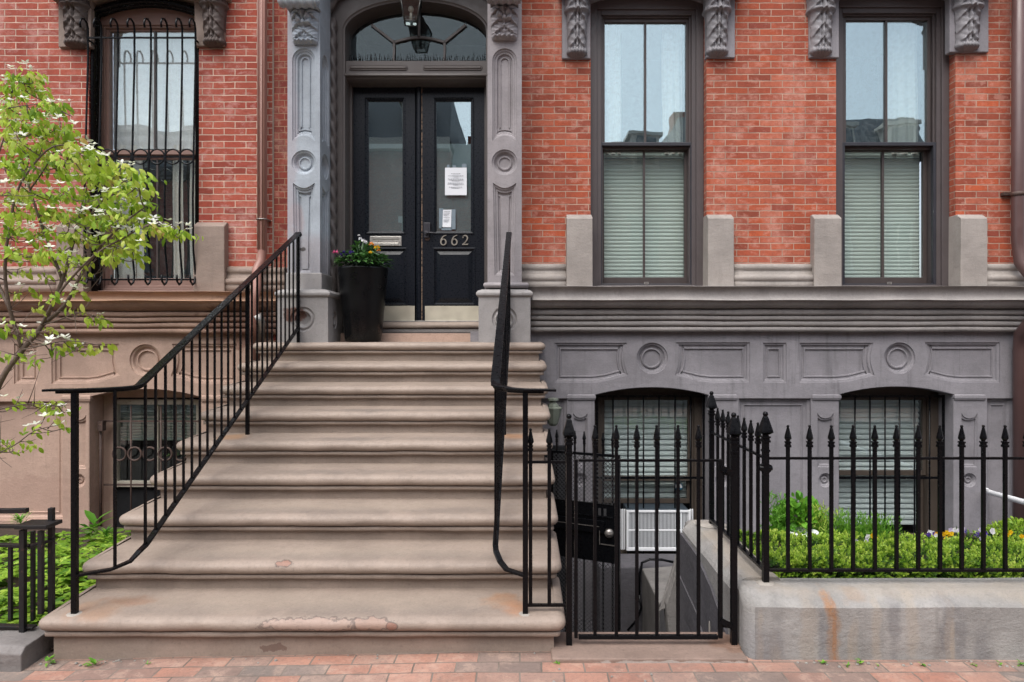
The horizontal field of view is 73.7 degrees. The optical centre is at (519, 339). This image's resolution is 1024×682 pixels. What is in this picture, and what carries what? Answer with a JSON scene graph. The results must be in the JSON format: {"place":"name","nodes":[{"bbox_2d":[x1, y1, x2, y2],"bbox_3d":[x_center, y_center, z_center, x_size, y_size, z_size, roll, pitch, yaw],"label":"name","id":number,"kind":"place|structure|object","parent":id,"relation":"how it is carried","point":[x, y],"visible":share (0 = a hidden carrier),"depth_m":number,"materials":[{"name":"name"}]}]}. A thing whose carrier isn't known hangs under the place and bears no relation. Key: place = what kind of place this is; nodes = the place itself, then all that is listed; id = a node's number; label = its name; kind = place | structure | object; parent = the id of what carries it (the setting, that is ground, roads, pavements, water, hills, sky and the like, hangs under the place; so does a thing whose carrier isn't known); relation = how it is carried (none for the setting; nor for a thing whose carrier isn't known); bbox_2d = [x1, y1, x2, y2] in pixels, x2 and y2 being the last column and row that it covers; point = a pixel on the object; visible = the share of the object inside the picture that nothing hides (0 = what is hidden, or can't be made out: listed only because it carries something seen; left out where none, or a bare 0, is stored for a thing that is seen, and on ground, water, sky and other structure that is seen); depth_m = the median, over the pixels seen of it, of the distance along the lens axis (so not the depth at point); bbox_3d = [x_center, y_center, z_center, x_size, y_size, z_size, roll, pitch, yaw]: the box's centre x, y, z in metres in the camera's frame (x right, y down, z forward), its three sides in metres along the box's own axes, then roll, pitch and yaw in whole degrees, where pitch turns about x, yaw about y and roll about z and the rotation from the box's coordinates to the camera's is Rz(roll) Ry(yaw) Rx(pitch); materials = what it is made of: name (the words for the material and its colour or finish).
{"place":"outdoors","nodes":[
{"label":"outdoors","id":0,"kind":"place"},
{"bbox_2d":[0,526,130,648],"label":"yard soil","id":1,"kind":"structure","parent":0,"point":[8,531],"depth_m":6.24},
{"bbox_2d":[0,527,130,625],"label":"ground cover","id":2,"kind":"object","parent":1,"relation":"on","point":[63,550],"visible":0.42,"depth_m":4.32,"materials":[{"name":"green plant"}]},
{"bbox_2d":[10,512,32,523],"bbox_3d":[-3.814,1.356,5.203,0.182,0.106,0.166,0,0,0],"label":"feathery weed","id":3,"kind":"object","parent":2,"relation":"on","point":[19,520],"visible":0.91,"depth_m":5.20,"materials":[{"name":"green plant"}]},
{"bbox_2d":[70,510,112,535],"bbox_3d":[-3.220,1.399,5.160,0.291,0.177,0.230,0,0,0],"label":"broadleaf weed","id":4,"kind":"object","parent":2,"relation":"on","point":[91,517],"visible":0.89,"depth_m":5.21,"materials":[{"name":"green plant"}]},
{"bbox_2d":[99,525,119,536],"bbox_3d":[-2.972,1.379,4.895,0.176,0.077,0.144,0,0,0],"label":"feathery weed","id":5,"kind":"object","parent":2,"relation":"on","point":[106,532],"visible":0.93,"depth_m":4.90,"materials":[{"name":"green plant"}]},
{"bbox_2d":[0,59,202,466],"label":"dogwood tree","id":6,"kind":"object","parent":1,"relation":"on","point":[18,169],"visible":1,"depth_m":4.45,"materials":[{"name":"green plant"}]},
{"bbox_2d":[0,0,469,528],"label":"brownstone house","id":7,"kind":"structure","parent":1,"relation":"on","point":[192,100],"depth_m":6.87,"materials":[{"name":"red brick"},{"name":"pink brown stone"},{"name":"black iron paint"}]},
{"bbox_2d":[79,0,198,290],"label":"window","id":8,"kind":"structure","parent":7,"relation":"in","point":[155,68],"depth_m":7.10,"materials":[{"name":"glass"}]},
{"bbox_2d":[97,389,197,526],"bbox_3d":[-3.776,1.391,7.155,1.200,2.058,0.430,0,0,0],"label":"basement window","id":9,"kind":"structure","parent":7,"relation":"in","point":[130,404],"depth_m":7.13,"materials":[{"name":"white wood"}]},
{"bbox_2d":[0,650,1023,681],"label":"sidewalk","id":10,"kind":"structure","parent":0,"point":[515,666],"depth_m":3.37,"materials":[{"name":"brick"}]},
{"bbox_2d":[0,626,53,671],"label":"stone kerb","id":11,"kind":"structure","parent":10,"relation":"on","point":[19,652],"depth_m":3.49,"materials":[{"name":"grey stone"}]},
{"bbox_2d":[0,507,62,632],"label":"broken fence","id":12,"kind":"object","parent":11,"relation":"on","point":[51,522],"visible":0.94,"depth_m":3.61,"materials":[{"name":"black metal"}]},
{"bbox_2d":[45,654,55,666],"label":"pavement weed","id":13,"kind":"object","parent":10,"relation":"on","point":[48,658],"visible":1,"depth_m":3.50,"materials":[{"name":"green plant"}]},
{"bbox_2d":[82,657,101,665],"bbox_3d":[-2.168,1.638,3.463,0.101,0.034,0.053,0,0,0],"label":"pavement weed","id":14,"kind":"object","parent":10,"relation":"on","point":[92,660],"visible":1,"depth_m":3.48,"materials":[{"name":"green plant"}]},
{"bbox_2d":[39,341,565,659],"bbox_3d":[-1.123,1.466,5.391,2.720,2.907,3.819,0,0,0],"label":"front stoop","id":15,"kind":"object","parent":10,"relation":"on","point":[339,499],"visible":0.82,"depth_m":4.21,"materials":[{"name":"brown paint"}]},
{"bbox_2d":[42,232,301,616],"bbox_3d":[-2.266,0.217,4.975,0.434,2.453,2.915,0,0,0],"label":"stair railing","id":16,"kind":"object","parent":15,"relation":"on","point":[157,368],"visible":0.94,"depth_m":4.41,"materials":[{"name":"black metal"}]},
{"bbox_2d":[338,265,387,340],"bbox_3d":[-1.540,-0.345,6.700,0.486,0.718,0.486,0,0,0],"label":"flower pot","id":17,"kind":"object","parent":15,"relation":"on","point":[362,288],"visible":1,"depth_m":6.52,"materials":[{"name":"plastic"}]},
{"bbox_2d":[333,234,393,268],"bbox_3d":[-1.536,-0.842,6.705,0.610,0.364,0.646,0,0,0],"label":"flowering plant","id":18,"kind":"object","parent":17,"relation":"on","point":[364,257],"visible":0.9,"depth_m":6.61,"materials":[{"name":"green plant"}]},
{"bbox_2d":[491,232,555,615],"bbox_3d":[0.013,0.217,4.975,0.351,2.453,2.915,0,0,0],"label":"stair railing","id":19,"kind":"object","parent":15,"relation":"on","point":[499,374],"visible":0.96,"depth_m":3.94,"materials":[{"name":"black metal"}]},
{"bbox_2d":[528,428,564,606],"bbox_3d":[0.136,0.931,3.580,0.203,0.934,0.036,0,0,0],"label":"iron fence","id":20,"kind":"object","parent":15,"relation":"on","point":[549,441],"visible":0.99,"depth_m":3.57,"materials":[{"name":"black metal"}]},
{"bbox_2d":[551,430,620,631],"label":"security gate","id":21,"kind":"structure","parent":15,"relation":"attached to","point":[605,533],"depth_m":5.45,"materials":[{"name":"black metal"}]},
{"bbox_2d":[36,652,1013,681],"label":"weeds","id":22,"kind":"object","parent":10,"relation":"on","point":[118,660],"visible":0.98,"depth_m":3.42,"materials":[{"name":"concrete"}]},
{"bbox_2d":[551,632,747,662],"bbox_3d":[0.652,1.709,3.580,0.985,0.222,0.320,0,0,0],"label":"gate threshold","id":23,"kind":"object","parent":10,"relation":"on","point":[650,651],"visible":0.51,"depth_m":3.50,"materials":[{"name":"brown stone"}]},
{"bbox_2d":[563,412,741,648],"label":"iron gate","id":24,"kind":"structure","parent":23,"relation":"on","point":[733,430],"depth_m":3.57,"materials":[{"name":"black metal"}]},
{"bbox_2d":[561,620,597,631],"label":"areaway floor","id":25,"kind":"structure","parent":0,"point":[587,625],"depth_m":6.71,"materials":[{"name":"grey concrete"}]},
{"bbox_2d":[597,554,675,631],"bbox_3d":[1.185,2.484,6.655,0.870,0.672,0.410,0,0,0],"label":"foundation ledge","id":26,"kind":"object","parent":25,"relation":"on","point":[627,590],"visible":0.12,"depth_m":6.45,"materials":[{"name":"grey concrete"}]},
{"bbox_2d":[627,558,673,631],"bbox_3d":[1.218,2.390,6.425,0.465,0.661,0.075,0,0,-10],"label":"black cable","id":27,"kind":"object","parent":26,"relation":"on","point":[640,601],"visible":0.75,"depth_m":6.41,"materials":[{"name":"rubber"}]},
{"bbox_2d":[273,0,1023,619],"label":"brick townhouse","id":28,"kind":"structure","parent":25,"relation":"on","point":[691,204],"depth_m":6.88,"materials":[{"name":"red brick"}]},
{"bbox_2d":[353,87,421,320],"bbox_3d":[-1.399,-1.439,7.210,0.736,2.482,0.070,0,0,0],"label":"door","id":29,"kind":"structure","parent":28,"relation":"in","point":[387,178],"depth_m":7.20,"materials":[{"name":"black paint"}]},
{"bbox_2d":[400,0,421,26],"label":"hanging lantern","id":30,"kind":"object","parent":28,"relation":"hanging from","point":[411,4],"visible":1,"depth_m":6.82,"materials":[{"name":"metal"}]},
{"bbox_2d":[349,53,485,60],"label":"bird spikes","id":31,"kind":"object","parent":28,"relation":"on","point":[414,57],"visible":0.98,"depth_m":7.03,"materials":[{"name":"metal"}]},
{"bbox_2d":[422,87,483,320],"bbox_3d":[-0.693,-1.439,7.191,0.689,2.482,0.108,0,0,0],"label":"door","id":32,"kind":"structure","parent":28,"relation":"in","point":[452,260],"depth_m":7.20,"materials":[{"name":"black paint"}]},
{"bbox_2d":[439,208,455,229],"bbox_3d":[-0.769,-1.274,7.212,0.174,0.233,0.010,0,0,0],"label":"paper notice","id":33,"kind":"object","parent":32,"relation":"attached to","point":[447,219],"visible":1,"depth_m":7.21,"materials":[{"name":"white paper"}]},
{"bbox_2d":[445,164,466,194],"bbox_3d":[-0.678,-1.694,7.212,0.230,0.333,0.010,0,0,0],"label":"paper notice","id":34,"kind":"object","parent":32,"relation":"attached to","point":[455,181],"visible":1,"depth_m":7.21,"materials":[{"name":"white paper"}]},
{"bbox_2d":[547,398,561,425],"bbox_3d":[0.319,0.698,6.696,0.180,0.278,0.373,0,0,0],"label":"wall lantern","id":35,"kind":"object","parent":28,"relation":"attached to","point":[555,409],"depth_m":6.55,"materials":[{"name":"green metal"}]},
{"bbox_2d":[544,445,564,612],"bbox_3d":[0.345,1.940,6.826,0.310,1.760,0.072,0,0,0],"label":"under stoop door","id":36,"kind":"structure","parent":28,"relation":"in","point":[560,447],"depth_m":6.80,"materials":[{"name":"black metal"}]},
{"bbox_2d":[591,0,703,285],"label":"window","id":37,"kind":"structure","parent":28,"relation":"in","point":[647,56],"depth_m":7.19,"materials":[{"name":"glass"}]},
{"bbox_2d":[595,388,704,553],"bbox_3d":[1.326,1.372,7.210,1.256,2.046,0.460,0,0,0],"label":"basement window","id":38,"kind":"structure","parent":28,"relation":"in","point":[667,408],"depth_m":7.27,"materials":[{"name":"grey wood"}]},
{"bbox_2d":[621,503,692,550],"bbox_3d":[1.393,1.937,7.082,0.756,0.416,0.315,0,0,0],"label":"air conditioner","id":39,"kind":"object","parent":28,"relation":"attached to","point":[667,526],"visible":0.61,"depth_m":6.94,"materials":[{"name":"white plastic"}]},
{"bbox_2d":[839,387,944,532],"bbox_3d":[3.790,1.372,7.210,1.256,2.046,0.460,0,0,0],"label":"basement window","id":40,"kind":"structure","parent":28,"relation":"in","point":[885,408],"depth_m":7.27,"materials":[{"name":"grey wood"}]},
{"bbox_2d":[836,0,948,285],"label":"window","id":41,"kind":"structure","parent":28,"relation":"in","point":[892,64],"depth_m":7.19,"materials":[{"name":"glass"}]},
{"bbox_2d":[642,566,671,631],"bbox_3d":[1.166,2.426,5.860,0.294,0.788,1.216,0,0,14],"label":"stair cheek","id":42,"kind":"object","parent":25,"relation":"on","point":[648,599],"visible":0.34,"depth_m":5.93,"materials":[{"name":"grey concrete"}]},
{"bbox_2d":[680,520,1023,659],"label":"garden wall","id":43,"kind":"structure","parent":25,"relation":"on","point":[882,618],"depth_m":3.46,"materials":[{"name":"grey concrete"}]},
{"bbox_2d":[659,520,690,631],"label":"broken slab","id":44,"kind":"structure","parent":43,"relation":"attached to","point":[668,605],"depth_m":4.80,"materials":[{"name":"grey concrete"}]},
{"bbox_2d":[695,391,1023,585],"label":"iron fence","id":45,"kind":"object","parent":43,"relation":"on","point":[765,430],"visible":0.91,"depth_m":3.61,"materials":[{"name":"black metal"}]},
{"bbox_2d":[986,488,1023,504],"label":"handrail pipe","id":46,"kind":"object","parent":25,"relation":"on","point":[1010,497],"visible":0.66,"depth_m":6.07,"materials":[{"name":"white metal"}]},
{"bbox_2d":[746,533,1008,567],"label":"flowers","id":47,"kind":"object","parent":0,"point":[779,544],"depth_m":4.70,"materials":[{"name":"plant"}]},
{"bbox_2d":[760,489,794,530],"bbox_3d":[1.727,1.159,4.608,0.220,0.308,0.261,0,0,-28],"label":"feathery herb","id":48,"kind":"object","parent":47,"relation":"on","point":[775,496],"visible":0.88,"depth_m":4.59,"materials":[{"name":"green plant"}]},
{"bbox_2d":[769,490,827,534],"bbox_3d":[1.922,1.222,4.729,0.430,0.340,0.358,0,0,0],"label":"leafy herb","id":49,"kind":"object","parent":47,"relation":"on","point":[797,512],"visible":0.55,"depth_m":4.67,"materials":[{"name":"green plant"}]},
{"bbox_2d":[790,527,818,547],"bbox_3d":[1.883,1.343,4.550,0.200,0.140,0.200,0,0,0],"label":"garden pot","id":50,"kind":"object","parent":47,"relation":"on","point":[814,531],"visible":0.28,"depth_m":4.56,"materials":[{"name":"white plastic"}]},
{"bbox_2d":[797,500,839,533],"bbox_3d":[2.014,1.208,4.611,0.270,0.250,0.236,0,0,26],"label":"lavender plant","id":51,"kind":"object","parent":47,"relation":"on","point":[824,521],"visible":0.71,"depth_m":4.59,"materials":[{"name":"green plant"}]},
{"bbox_2d":[822,507,870,539],"bbox_3d":[2.210,1.296,4.703,0.444,0.311,0.344,0,0,36],"label":"dwarf cypress","id":52,"kind":"object","parent":47,"relation":"on","point":[840,528],"visible":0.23,"depth_m":4.70,"materials":[{"name":"green plant"}]},
{"bbox_2d":[838,509,905,541],"bbox_3d":[2.430,1.324,4.733,0.461,0.303,0.323,0,0,7],"label":"dwarf cypress","id":53,"kind":"object","parent":47,"relation":"on","point":[868,525],"visible":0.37,"depth_m":4.69,"materials":[{"name":"green plant"}]},
{"bbox_2d":[740,528,1023,577],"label":"boxwood hedge","id":54,"kind":"object","parent":47,"relation":"on","point":[885,554],"visible":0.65,"depth_m":3.96,"materials":[{"name":"green plant"}]},
{"bbox_2d":[926,530,936,539],"bbox_3d":[2.785,1.340,4.551,0.137,0.120,0.124,0,0,43],"label":"pansy","id":55,"kind":"object","parent":47,"relation":"on","point":[929,533],"visible":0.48,"depth_m":4.56,"materials":[{"name":"white plant"}]},
{"bbox_2d":[934,530,953,542],"bbox_3d":[2.845,1.331,4.556,0.156,0.132,0.173,0,0,-36],"label":"pansy","id":56,"kind":"object","parent":47,"relation":"on","point":[948,533],"visible":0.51,"depth_m":4.53,"materials":[{"name":"yellow plant"}]},
{"bbox_2d":[947,526,965,541],"bbox_3d":[2.904,1.303,4.567,0.108,0.128,0.155,0,0,9],"label":"pansy","id":57,"kind":"object","parent":47,"relation":"on","point":[956,529],"visible":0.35,"depth_m":4.55,"materials":[{"name":"white plant"}]},
{"bbox_2d":[964,527,989,545],"bbox_3d":[3.053,1.317,4.540,0.228,0.146,0.129,0,0,9],"label":"pansy","id":58,"kind":"object","parent":47,"relation":"on","point":[979,537],"visible":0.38,"depth_m":4.54,"materials":[{"name":"purple plant"}]},
{"bbox_2d":[987,528,1000,541],"bbox_3d":[3.170,1.318,4.538,0.103,0.124,0.155,0,0,26],"label":"pansy","id":59,"kind":"object","parent":47,"relation":"on","point":[991,532],"visible":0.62,"depth_m":4.56,"materials":[{"name":"white plant"}]},
{"bbox_2d":[976,516,1023,540],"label":"boxwood shrub","id":60,"kind":"object","parent":47,"relation":"on","point":[1017,527],"visible":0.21,"depth_m":4.76,"materials":[{"name":"green plant"}]},
{"bbox_2d":[1008,530,1023,539],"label":"pansy","id":61,"kind":"object","parent":47,"relation":"on","point":[1011,532],"visible":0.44,"depth_m":4.53,"materials":[{"name":"yellow plant"}]}
]}

